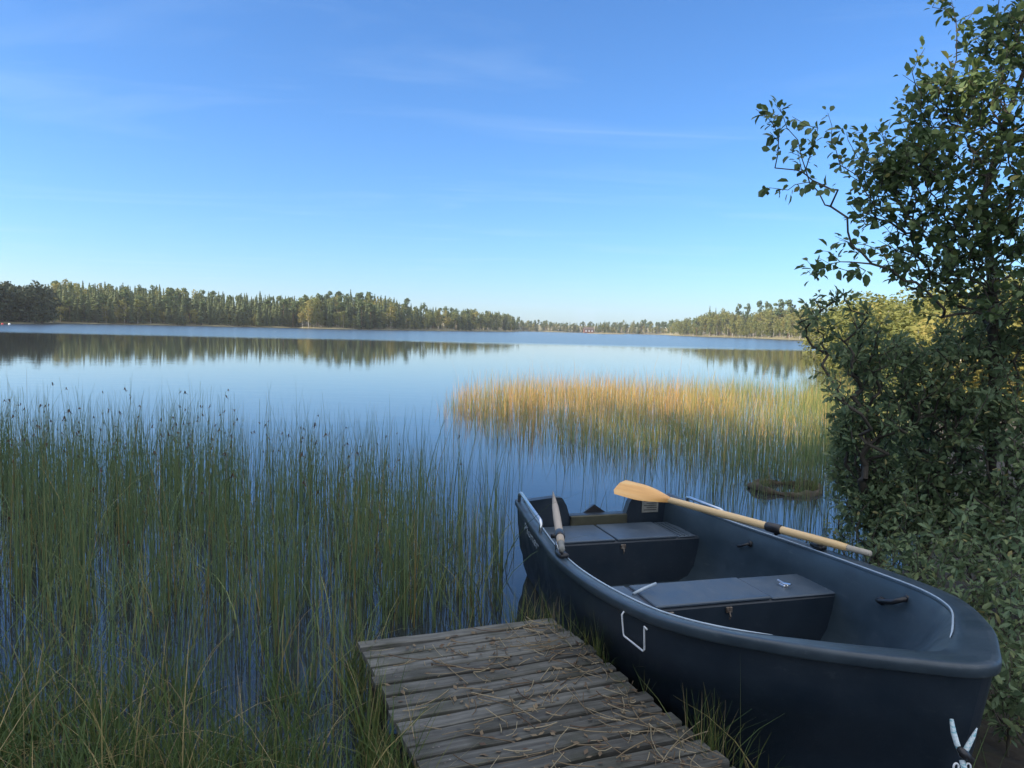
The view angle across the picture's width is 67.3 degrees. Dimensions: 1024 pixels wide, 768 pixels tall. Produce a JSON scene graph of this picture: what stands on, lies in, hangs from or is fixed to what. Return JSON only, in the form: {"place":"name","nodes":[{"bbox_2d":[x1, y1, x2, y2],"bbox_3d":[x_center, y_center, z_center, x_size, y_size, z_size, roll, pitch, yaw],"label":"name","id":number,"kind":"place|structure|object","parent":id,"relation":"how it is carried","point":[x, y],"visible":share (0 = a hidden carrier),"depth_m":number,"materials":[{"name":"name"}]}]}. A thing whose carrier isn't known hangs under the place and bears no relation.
{"place":"outdoors","nodes":[
{"label":"outdoors","id":0,"kind":"place"},
{"bbox_2d":[0,323,914,767],"bbox_3d":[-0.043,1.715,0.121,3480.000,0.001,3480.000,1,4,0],"label":"lake water","id":1,"kind":"structure","parent":0,"point":[396,377],"depth_m":12.21,"materials":[{"name":"blue liquid"}]},
{"bbox_2d":[11,441,12,565],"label":"club rush","id":2,"kind":"object","parent":1,"relation":"on","point":[11,490],"visible":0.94,"depth_m":5.29,"materials":[{"name":"green plant"}]},
{"bbox_2d":[157,399,162,555],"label":"club rush","id":3,"kind":"object","parent":1,"relation":"on","point":[158,484],"visible":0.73,"depth_m":5.52,"materials":[{"name":"green plant"}]},
{"bbox_2d":[200,399,201,540],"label":"club rush","id":4,"kind":"object","parent":1,"relation":"on","point":[201,478],"visible":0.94,"depth_m":6.00,"materials":[{"name":"green plant"}]},
{"bbox_2d":[202,405,202,533],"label":"club rush","id":5,"kind":"object","parent":1,"relation":"on","point":[202,468],"visible":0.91,"depth_m":6.21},
{"bbox_2d":[0,373,585,728],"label":"rush bed","id":6,"kind":"object","parent":1,"relation":"on","point":[65,492],"visible":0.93,"depth_m":4.93,"materials":[{"name":"green plant"}]},
{"bbox_2d":[357,618,734,767],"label":"dock","id":7,"kind":"object","parent":1,"relation":"in","point":[454,721],"visible":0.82,"depth_m":3.03,"materials":[{"name":"brown wood"}]},
{"bbox_2d":[370,617,724,767],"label":"dock litter","id":8,"kind":"object","parent":7,"relation":"on","point":[639,710],"visible":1,"depth_m":2.98,"materials":[{"name":"plant"}]},
{"bbox_2d":[437,350,925,486],"bbox_3d":[3.465,-0.169,18.020,10.572,1.484,17.567,3,4,24],"label":"sedge bed","id":9,"kind":"object","parent":1,"relation":"on","point":[526,394],"visible":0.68,"depth_m":15.29,"materials":[{"name":"yellow plant"}]},
{"bbox_2d":[440,393,939,582],"bbox_3d":[2.638,0.717,9.009,7.067,0.949,7.560,1,4,0],"label":"water rush","id":10,"kind":"object","parent":1,"relation":"on","point":[798,461],"visible":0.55,"depth_m":9.40,"materials":[{"name":"green plant"}]},
{"bbox_2d":[515,492,1001,767],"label":"rowing boat","id":11,"kind":"object","parent":1,"relation":"on","point":[836,660],"visible":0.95,"depth_m":3.24,"materials":[{"name":"blue plastic"}]},
{"bbox_2d":[551,492,564,552],"bbox_3d":[0.261,0.813,4.632,0.079,0.073,1.282,-7,4,2],"label":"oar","id":12,"kind":"object","parent":11,"relation":"on","point":[558,534],"visible":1,"depth_m":4.37,"materials":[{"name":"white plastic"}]},
{"bbox_2d":[614,480,871,556],"bbox_3d":[1.325,0.820,4.774,0.148,0.079,1.845,-44,30,-26],"label":"oar","id":13,"kind":"object","parent":11,"relation":"on","point":[634,490],"visible":1,"depth_m":4.74,"materials":[{"name":"brown wood"}]},
{"bbox_2d":[950,719,977,767],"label":"scissors","id":14,"kind":"object","parent":11,"relation":"attached to","point":[968,761],"visible":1,"depth_m":2.38,"materials":[{"name":"silver metal"}]},
{"bbox_2d":[747,458,823,496],"bbox_3d":[3.131,1.043,8.686,0.923,0.434,0.903,1,4,0],"label":"floating vegetation mat","id":15,"kind":"object","parent":1,"relation":"on","point":[814,484],"visible":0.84,"depth_m":8.51,"materials":[{"name":"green plant"}]},
{"bbox_2d":[0,318,1023,767],"bbox_3d":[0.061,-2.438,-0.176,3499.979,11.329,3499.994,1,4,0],"label":"ground","id":16,"kind":"structure","parent":0,"point":[992,746],"depth_m":5.47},
{"bbox_2d":[0,286,17,320],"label":"alder tree","id":17,"kind":"object","parent":16,"relation":"on","point":[5,294],"visible":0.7,"depth_m":212.62,"materials":[{"name":"green plant"}]},
{"bbox_2d":[0,281,18,321],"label":"alder tree","id":18,"kind":"object","parent":16,"relation":"on","point":[6,304],"visible":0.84,"depth_m":212.01,"materials":[{"name":"green plant"}]},
{"bbox_2d":[1,288,29,319],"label":"alder tree","id":19,"kind":"object","parent":16,"relation":"on","point":[15,304],"visible":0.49,"depth_m":215.03,"materials":[{"name":"green plant"}]},
{"bbox_2d":[6,289,33,321],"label":"alder tree","id":20,"kind":"object","parent":16,"relation":"on","point":[22,305],"visible":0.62,"depth_m":217.23,"materials":[{"name":"green plant"}]},
{"bbox_2d":[17,287,42,320],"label":"alder tree","id":21,"kind":"object","parent":16,"relation":"on","point":[30,307],"visible":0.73,"depth_m":219.70,"materials":[{"name":"green plant"}]},
{"bbox_2d":[0,281,59,317],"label":"wood","id":22,"kind":"object","parent":16,"relation":"on","point":[6,283],"visible":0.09,"depth_m":235.05,"materials":[{"name":"green plant"}]},
{"bbox_2d":[18,286,42,321],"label":"alder tree","id":23,"kind":"object","parent":16,"relation":"on","point":[32,292],"visible":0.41,"depth_m":221.43,"materials":[{"name":"green plant"}]},
{"bbox_2d":[26,280,55,321],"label":"alder tree","id":24,"kind":"object","parent":16,"relation":"on","point":[38,288],"visible":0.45,"depth_m":228.55,"materials":[{"name":"green plant"}]},
{"bbox_2d":[30,285,51,321],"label":"alder tree","id":25,"kind":"object","parent":16,"relation":"on","point":[45,292],"visible":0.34,"depth_m":229.27,"materials":[{"name":"green plant"}]},
{"bbox_2d":[43,296,59,321],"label":"alder tree","id":26,"kind":"object","parent":16,"relation":"on","point":[46,298],"visible":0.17,"depth_m":236.26,"materials":[{"name":"green plant"}]},
{"bbox_2d":[45,288,61,316],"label":"alder tree","id":27,"kind":"object","parent":16,"relation":"on","point":[59,303],"visible":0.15,"depth_m":249.18,"materials":[{"name":"green plant"}]},
{"bbox_2d":[55,291,65,320],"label":"spruce tree","id":28,"kind":"object","parent":16,"relation":"on","point":[62,314],"visible":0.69,"depth_m":279.94,"materials":[{"name":"green plant"}]},
{"bbox_2d":[62,286,68,320],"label":"spruce tree","id":29,"kind":"object","parent":16,"relation":"on","point":[64,298],"visible":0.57,"depth_m":284.36,"materials":[{"name":"green plant"}]},
{"bbox_2d":[78,287,84,321],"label":"spruce tree","id":30,"kind":"object","parent":16,"relation":"on","point":[80,304],"visible":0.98,"depth_m":285.27,"materials":[{"name":"green plant"}]},
{"bbox_2d":[81,289,92,320],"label":"spruce tree","id":31,"kind":"object","parent":16,"relation":"on","point":[87,313],"visible":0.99,"depth_m":285.67,"materials":[{"name":"green plant"}]},
{"bbox_2d":[90,286,100,321],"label":"spruce tree","id":32,"kind":"object","parent":16,"relation":"on","point":[93,302],"visible":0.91,"depth_m":289.64,"materials":[{"name":"green plant"}]},
{"bbox_2d":[93,290,103,322],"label":"spruce tree","id":33,"kind":"object","parent":16,"relation":"on","point":[98,309],"visible":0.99,"depth_m":289.06,"materials":[{"name":"green plant"}]},
{"bbox_2d":[119,298,130,323],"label":"birch tree","id":34,"kind":"object","parent":16,"relation":"on","point":[125,314],"visible":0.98,"depth_m":301.48,"materials":[{"name":"green plant"}]},
{"bbox_2d":[119,291,131,322],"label":"pine tree","id":35,"kind":"object","parent":16,"relation":"on","point":[123,294],"visible":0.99,"depth_m":302.18,"materials":[{"name":"green plant"}]},
{"bbox_2d":[127,292,134,323],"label":"spruce tree","id":36,"kind":"object","parent":16,"relation":"on","point":[130,313],"visible":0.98,"depth_m":302.73,"materials":[{"name":"green plant"}]},
{"bbox_2d":[132,293,141,322],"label":"spruce tree","id":37,"kind":"object","parent":16,"relation":"on","point":[135,305],"visible":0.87,"depth_m":307.36,"materials":[{"name":"green plant"}]},
{"bbox_2d":[132,299,144,323],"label":"birch tree","id":38,"kind":"object","parent":16,"relation":"on","point":[138,306],"visible":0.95,"depth_m":305.81,"materials":[{"name":"green plant"}]},
{"bbox_2d":[146,303,155,322],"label":"birch tree","id":39,"kind":"object","parent":16,"relation":"on","point":[150,310],"visible":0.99,"depth_m":310.80,"materials":[{"name":"green plant"}]},
{"bbox_2d":[148,290,157,322],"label":"spruce tree","id":40,"kind":"object","parent":16,"relation":"on","point":[152,302],"visible":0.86,"depth_m":313.28,"materials":[{"name":"green plant"}]},
{"bbox_2d":[161,296,171,323],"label":"pine tree","id":41,"kind":"object","parent":16,"relation":"on","point":[166,300],"visible":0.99,"depth_m":318.28,"materials":[{"name":"green plant"}]},
{"bbox_2d":[47,279,299,326],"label":"wood","id":42,"kind":"object","parent":16,"relation":"on","point":[212,318],"visible":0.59,"depth_m":334.63,"materials":[{"name":"green plant"}]},
{"bbox_2d":[178,294,188,324],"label":"spruce tree","id":43,"kind":"object","parent":16,"relation":"on","point":[183,303],"visible":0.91,"depth_m":324.99,"materials":[{"name":"green plant"}]},
{"bbox_2d":[190,295,200,322],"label":"spruce tree","id":44,"kind":"object","parent":16,"relation":"on","point":[194,305],"visible":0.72,"depth_m":335.37,"materials":[{"name":"green plant"}]},
{"bbox_2d":[195,296,205,324],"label":"spruce tree","id":45,"kind":"object","parent":16,"relation":"on","point":[201,319],"visible":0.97,"depth_m":330.18,"materials":[{"name":"green plant"}]},
{"bbox_2d":[228,298,235,324],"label":"spruce tree","id":46,"kind":"object","parent":16,"relation":"on","point":[233,317],"visible":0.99,"depth_m":340.18,"materials":[{"name":"green plant"}]},
{"bbox_2d":[241,301,246,325],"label":"spruce tree","id":47,"kind":"object","parent":16,"relation":"on","point":[243,318],"visible":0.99,"depth_m":344.27,"materials":[{"name":"green plant"}]},
{"bbox_2d":[277,298,282,324],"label":"spruce tree","id":48,"kind":"object","parent":16,"relation":"on","point":[279,315],"visible":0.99,"depth_m":357.57,"materials":[{"name":"green plant"}]},
{"bbox_2d":[288,301,297,315],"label":"pine tree","id":49,"kind":"object","parent":16,"relation":"on","point":[292,310],"visible":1,"depth_m":359.99,"materials":[{"name":"green plant"}]},
{"bbox_2d":[306,304,313,327],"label":"birch tree","id":50,"kind":"object","parent":16,"relation":"on","point":[309,313],"visible":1,"depth_m":351.92,"materials":[{"name":"green plant"}]},
{"bbox_2d":[334,296,344,326],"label":"pine tree","id":51,"kind":"object","parent":16,"relation":"on","point":[340,303],"visible":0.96,"depth_m":368.75,"materials":[{"name":"green plant"}]},
{"bbox_2d":[343,305,350,327],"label":"spruce tree","id":52,"kind":"object","parent":16,"relation":"on","point":[346,319],"visible":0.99,"depth_m":364.49,"materials":[{"name":"green plant"}]},
{"bbox_2d":[357,299,366,328],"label":"pine tree","id":53,"kind":"object","parent":16,"relation":"on","point":[361,303],"visible":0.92,"depth_m":374.40,"materials":[{"name":"green plant"}]},
{"bbox_2d":[374,300,383,328],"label":"spruce tree","id":54,"kind":"object","parent":16,"relation":"on","point":[377,320],"visible":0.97,"depth_m":384.08,"materials":[{"name":"green plant"}]},
{"bbox_2d":[387,302,396,328],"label":"birch tree","id":55,"kind":"object","parent":16,"relation":"on","point":[391,314],"visible":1,"depth_m":392.07,"materials":[{"name":"green plant"}]},
{"bbox_2d":[394,307,401,328],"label":"spruce tree","id":56,"kind":"object","parent":16,"relation":"on","point":[397,323],"visible":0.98,"depth_m":396.65,"materials":[{"name":"green plant"}]},
{"bbox_2d":[296,289,522,330],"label":"wood","id":57,"kind":"object","parent":16,"relation":"on","point":[505,325],"visible":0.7,"depth_m":422.86,"materials":[{"name":"green plant"}]},
{"bbox_2d":[0,521,1023,767],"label":"bank grass","id":58,"kind":"structure","parent":16,"relation":"on","point":[14,743],"depth_m":2.91,"materials":[{"name":"green plant"}]},
{"bbox_2d":[298,580,782,767],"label":"edge grass","id":59,"kind":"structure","parent":16,"relation":"on","point":[376,718],"depth_m":3.06,"materials":[{"name":"green plant"}]},
{"bbox_2d":[583,327,593,332],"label":"cottage","id":60,"kind":"structure","parent":16,"relation":"on","point":[588,329],"depth_m":870.92,"materials":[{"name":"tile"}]},
{"bbox_2d":[521,319,673,333],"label":"wood","id":61,"kind":"object","parent":16,"relation":"on","point":[617,327],"visible":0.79,"depth_m":932.14,"materials":[{"name":"green plant"}]},
{"bbox_2d":[712,314,720,335],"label":"birch tree","id":62,"kind":"object","parent":16,"relation":"on","point":[716,319],"visible":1,"depth_m":560.75,"materials":[{"name":"green plant"}]},
{"bbox_2d":[762,313,774,334],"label":"birch tree","id":63,"kind":"object","parent":16,"relation":"on","point":[768,325],"visible":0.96,"depth_m":458.32,"materials":[{"name":"green plant"}]},
{"bbox_2d":[773,299,785,333],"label":"pine tree","id":64,"kind":"object","parent":16,"relation":"on","point":[781,305],"visible":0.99,"depth_m":440.94,"materials":[{"name":"green plant"}]},
{"bbox_2d":[784,299,795,313],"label":"pine tree","id":65,"kind":"object","parent":16,"relation":"on","point":[788,302],"visible":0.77,"depth_m":429.79,"materials":[{"name":"green plant"}]},
{"bbox_2d":[786,316,794,338],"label":"birch tree","id":66,"kind":"object","parent":16,"relation":"on","point":[790,329],"visible":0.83,"depth_m":407.62,"materials":[{"name":"green plant"}]},
{"bbox_2d":[798,300,851,352],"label":"birch bush","id":67,"kind":"object","parent":16,"relation":"on","point":[805,342],"visible":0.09,"depth_m":82.71,"materials":[{"name":"green plant"}]},
{"bbox_2d":[821,482,867,557],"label":"bank herb","id":68,"kind":"object","parent":16,"relation":"on","point":[840,534],"visible":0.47,"depth_m":5.40,"materials":[{"name":"green plant"}]},
{"bbox_2d":[806,298,884,360],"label":"birch bush","id":69,"kind":"object","parent":16,"relation":"on","point":[810,349],"visible":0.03,"depth_m":56.69,"materials":[{"name":"green plant"}]},
{"bbox_2d":[671,270,1023,338],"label":"wood","id":70,"kind":"object","parent":16,"relation":"on","point":[680,327],"visible":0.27,"depth_m":519.86,"materials":[{"name":"green plant"}]},
{"bbox_2d":[815,294,902,364],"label":"birch bush","id":71,"kind":"object","parent":16,"relation":"on","point":[829,314],"visible":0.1,"depth_m":50.59,"materials":[{"name":"green plant"}]},
{"bbox_2d":[818,301,912,373],"bbox_3d":[16.948,-1.871,36.174,5.108,3.880,4.432,2,4,8],"label":"birch bush","id":72,"kind":"object","parent":16,"relation":"on","point":[829,360],"visible":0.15,"depth_m":35.35,"materials":[{"name":"green plant"}]},
{"bbox_2d":[845,471,894,563],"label":"bank herb","id":73,"kind":"object","parent":16,"relation":"on","point":[863,542],"visible":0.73,"depth_m":5.05,"materials":[{"name":"green plant"}]},
{"bbox_2d":[837,291,911,347],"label":"birch bush","id":74,"kind":"object","parent":16,"relation":"on","point":[881,299],"visible":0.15,"depth_m":42.65,"materials":[{"name":"green plant"}]},
{"bbox_2d":[793,285,959,565],"bbox_3d":[2.212,0.418,5.017,1.413,2.060,0.923,0,4,-22],"label":"willow shrub","id":75,"kind":"object","parent":16,"relation":"on","point":[857,418],"visible":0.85,"depth_m":4.92,"materials":[{"name":"green plant"}]},
{"bbox_2d":[751,0,1023,589],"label":"alder tree","id":76,"kind":"object","parent":16,"relation":"on","point":[895,169],"visible":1,"depth_m":4.42,"materials":[{"name":"green plant"}]},
{"bbox_2d":[856,503,926,573],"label":"bank herb","id":77,"kind":"object","parent":16,"relation":"on","point":[881,546],"visible":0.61,"depth_m":4.65,"materials":[{"name":"green plant"}]},
{"bbox_2d":[845,301,942,367],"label":"birch bush","id":78,"kind":"object","parent":16,"relation":"on","point":[877,303],"visible":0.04,"depth_m":38.11,"materials":[{"name":"green plant"}]},
{"bbox_2d":[867,533,940,586],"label":"bank herb","id":79,"kind":"object","parent":16,"relation":"on","point":[900,548],"visible":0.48,"depth_m":4.28,"materials":[{"name":"green plant"}]},
{"bbox_2d":[859,314,960,395],"bbox_3d":[11.954,-0.784,23.179,3.109,2.655,3.118,2,4,14],"label":"birch bush","id":80,"kind":"object","parent":16,"relation":"on","point":[900,324],"visible":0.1,"depth_m":23.47,"materials":[{"name":"green plant"}]},
{"bbox_2d":[876,477,946,575],"bbox_3d":[2.472,1.022,4.788,0.410,0.924,0.357,4,5,35],"label":"bank herb","id":81,"kind":"object","parent":16,"relation":"on","point":[930,517],"visible":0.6,"depth_m":4.72,"materials":[{"name":"green plant"}]},
{"bbox_2d":[882,288,948,340],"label":"birch bush","id":82,"kind":"object","parent":16,"relation":"on","point":[899,307],"visible":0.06,"depth_m":33.33,"materials":[{"name":"green plant"}]},
{"bbox_2d":[900,470,953,582],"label":"bank herb","id":83,"kind":"object","parent":16,"relation":"on","point":[933,555],"visible":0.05,"depth_m":5.26,"materials":[{"name":"green plant"}]},
{"bbox_2d":[897,289,972,372],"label":"birch bush","id":84,"kind":"object","parent":16,"relation":"on","point":[929,305],"visible":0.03,"depth_m":28.18,"materials":[{"name":"green plant"}]},
{"bbox_2d":[897,522,976,587],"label":"bank herb","id":85,"kind":"object","parent":16,"relation":"on","point":[938,539],"visible":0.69,"depth_m":4.18,"materials":[{"name":"green plant"}]},
{"bbox_2d":[860,280,1023,570],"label":"sallow shrub","id":86,"kind":"object","parent":16,"relation":"on","point":[908,457],"visible":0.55,"depth_m":5.02,"materials":[{"name":"green plant"}]},
{"bbox_2d":[897,305,1020,395],"bbox_3d":[12.100,-0.687,20.748,3.872,2.953,3.589,0,4,-19],"label":"birch bush","id":87,"kind":"object","parent":16,"relation":"on","point":[917,336],"visible":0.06,"depth_m":20.74,"materials":[{"name":"green plant"}]},
{"bbox_2d":[927,493,997,595],"bbox_3d":[2.520,1.052,4.287,0.393,0.905,0.381,-1,5,-26],"label":"bank herb","id":88,"kind":"object","parent":16,"relation":"on","point":[962,520],"visible":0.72,"depth_m":4.27,"materials":[{"name":"green plant"}]},
{"bbox_2d":[903,285,1022,375],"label":"birch bush","id":89,"kind":"object","parent":16,"relation":"on","point":[923,310],"visible":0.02,"depth_m":26.18,"materials":[{"name":"green plant"}]},
{"bbox_2d":[930,564,997,619],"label":"bank herb","id":90,"kind":"object","parent":16,"relation":"on","point":[952,579],"visible":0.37,"depth_m":3.84,"materials":[{"name":"green plant"}]},
{"bbox_2d":[914,308,1023,407],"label":"birch bush","id":91,"kind":"object","parent":16,"relation":"on","point":[931,322],"visible":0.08,"depth_m":17.62,"materials":[{"name":"green plant"}]},
{"bbox_2d":[914,289,1023,595],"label":"hazel shrub","id":92,"kind":"object","parent":16,"relation":"on","point":[1004,411],"visible":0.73,"depth_m":4.66,"materials":[{"name":"green plant"}]},
{"bbox_2d":[920,290,1019,371],"bbox_3d":[14.453,-1.271,22.946,4.189,3.578,4.201,3,5,26],"label":"birch bush","id":93,"kind":"object","parent":16,"relation":"on","point":[940,311],"visible":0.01,"depth_m":23.19,"materials":[{"name":"green plant"}]},
{"bbox_2d":[950,505,1015,604],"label":"bank herb","id":94,"kind":"object","parent":16,"relation":"on","point":[988,531],"visible":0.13,"depth_m":4.66,"materials":[{"name":"green plant"}]},
{"bbox_2d":[950,533,1023,624],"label":"bank herb","id":95,"kind":"object","parent":16,"relation":"on","point":[1009,561],"visible":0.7,"depth_m":3.98,"materials":[{"name":"green plant"}]},
{"bbox_2d":[966,577,1023,655],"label":"bank herb","id":96,"kind":"object","parent":16,"relation":"on","point":[1007,618],"visible":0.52,"depth_m":3.63,"materials":[{"name":"green plant"}]},
{"bbox_2d":[975,290,1023,388],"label":"birch bush","id":97,"kind":"object","parent":16,"relation":"on","point":[1018,323],"visible":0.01,"depth_m":19.30,"materials":[{"name":"green plant"}]},
{"bbox_2d":[981,643,1023,756],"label":"bank herb","id":98,"kind":"object","parent":16,"relation":"on","point":[1002,733],"visible":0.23,"depth_m":3.12,"materials":[{"name":"green plant"}]},
{"bbox_2d":[982,650,1023,744],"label":"bank herb","id":99,"kind":"object","parent":16,"relation":"on","point":[1015,692],"visible":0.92,"depth_m":3.03,"materials":[{"name":"green plant"}]},
{"bbox_2d":[982,536,1023,642],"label":"bank herb","id":100,"kind":"object","parent":16,"relation":"on","point":[1013,571],"visible":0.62,"depth_m":3.84,"materials":[{"name":"green plant"}]},
{"bbox_2d":[986,617,1023,719],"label":"bank herb","id":101,"kind":"object","parent":16,"relation":"on","point":[1016,662],"visible":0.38,"depth_m":3.42,"materials":[{"name":"green plant"}]},
{"bbox_2d":[991,496,1023,637],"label":"bank herb","id":102,"kind":"object","parent":16,"relation":"on","point":[1020,529],"visible":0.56,"depth_m":4.30,"materials":[{"name":"green plant"}]},
{"bbox_2d":[994,592,1023,667],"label":"bank herb","id":103,"kind":"object","parent":16,"relation":"on","point":[1019,613],"visible":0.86,"depth_m":3.36,"materials":[{"name":"green plant"}]},
{"bbox_2d":[0,0,1023,327],"label":"sky","id":104,"kind":"structure","parent":0,"point":[559,161],"materials":[{"name":"blue"}]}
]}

